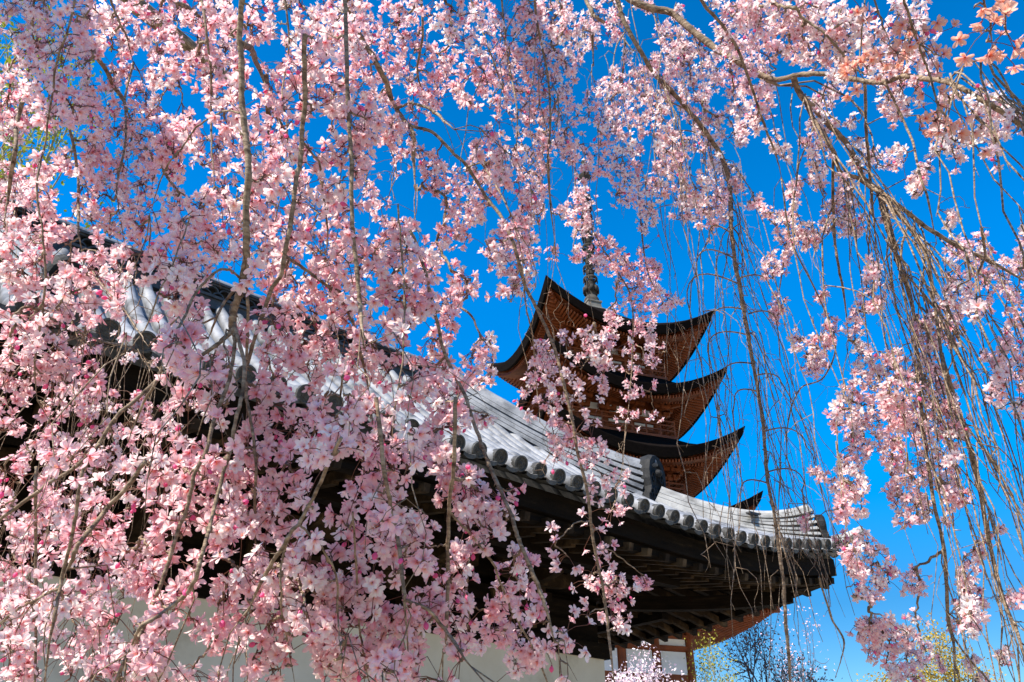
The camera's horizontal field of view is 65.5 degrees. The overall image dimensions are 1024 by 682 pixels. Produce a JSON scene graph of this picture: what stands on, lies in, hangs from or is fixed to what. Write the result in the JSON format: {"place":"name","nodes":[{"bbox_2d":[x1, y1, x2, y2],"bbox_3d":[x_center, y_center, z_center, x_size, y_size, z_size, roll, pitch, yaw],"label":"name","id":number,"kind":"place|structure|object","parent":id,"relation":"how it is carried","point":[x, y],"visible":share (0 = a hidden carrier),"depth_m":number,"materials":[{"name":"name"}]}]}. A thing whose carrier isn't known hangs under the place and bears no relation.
{"place":"outdoors","nodes":[
{"label":"outdoors","id":0,"kind":"place"},
{"bbox_2d":[0,200,861,681],"bbox_3d":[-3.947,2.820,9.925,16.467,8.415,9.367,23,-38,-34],"label":"temple hall","id":1,"kind":"structure","parent":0,"point":[660,536],"depth_m":9.56,"materials":[{"name":"grey tile"}]},
{"bbox_2d":[0,0,1023,681],"label":"sky","id":2,"kind":"structure","parent":0,"point":[760,167],"materials":[{"name":"blue"}]},
{"bbox_2d":[760,605,834,681],"bbox_3d":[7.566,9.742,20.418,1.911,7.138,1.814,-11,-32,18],"label":"bare tree","id":3,"kind":"object","parent":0,"point":[794,680],"visible":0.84,"depth_m":21.04,"materials":[{"name":"brown plant"}]},
{"label":"ground","id":4,"kind":"structure","parent":0,"visible":0},
{"bbox_2d":[0,0,139,240],"bbox_3d":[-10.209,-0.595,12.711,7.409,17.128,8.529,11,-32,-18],"label":"maple tree","id":5,"kind":"object","parent":4,"relation":"on","point":[27,140],"visible":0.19,"depth_m":15.44,"materials":[{"name":"green plant"}]},
{"bbox_2d":[0,0,1023,681],"bbox_3d":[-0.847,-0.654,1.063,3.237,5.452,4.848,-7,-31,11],"label":"weeping cherry tree","id":6,"kind":"object","parent":4,"relation":"on","point":[330,642],"visible":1,"depth_m":1.51,"materials":[{"name":"pink plant"}]},
{"bbox_2d":[486,160,782,681],"bbox_3d":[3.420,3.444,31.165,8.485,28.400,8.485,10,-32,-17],"label":"pagoda","id":7,"kind":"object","parent":4,"relation":"on","point":[655,438],"visible":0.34,"depth_m":29.37,"materials":[{"name":"brown wood"}]},
{"bbox_2d":[605,641,702,681],"bbox_3d":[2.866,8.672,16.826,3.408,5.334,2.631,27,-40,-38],"label":"cherry tree","id":8,"kind":"object","parent":4,"relation":"on","point":[636,672],"visible":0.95,"depth_m":17.95,"materials":[{"name":"pink plant"}]},
{"bbox_2d":[670,629,747,681],"bbox_3d":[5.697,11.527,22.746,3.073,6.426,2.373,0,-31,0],"label":"young tree","id":9,"kind":"object","parent":4,"relation":"on","point":[710,664],"visible":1,"depth_m":23.90,"materials":[{"name":"green plant"}]},
{"bbox_2d":[713,618,842,681],"bbox_3d":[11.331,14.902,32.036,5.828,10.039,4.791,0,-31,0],"label":"bare tree","id":10,"kind":"object","parent":4,"relation":"on","point":[754,645],"visible":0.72,"depth_m":32.90,"materials":[{"name":"brown plant"}]},
{"bbox_2d":[581,0,1023,681],"bbox_3d":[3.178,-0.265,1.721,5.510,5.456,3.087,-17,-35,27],"label":"weeping cherry tree","id":11,"kind":"object","parent":4,"relation":"on","point":[1003,110],"visible":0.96,"depth_m":2.21,"materials":[{"name":"pink plant"}]},
{"bbox_2d":[856,606,1006,681],"bbox_3d":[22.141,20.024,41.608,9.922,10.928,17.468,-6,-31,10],"label":"broadleaf tree","id":12,"kind":"object","parent":4,"relation":"on","point":[928,672],"visible":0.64,"depth_m":42.48,"materials":[{"name":"green plant"}]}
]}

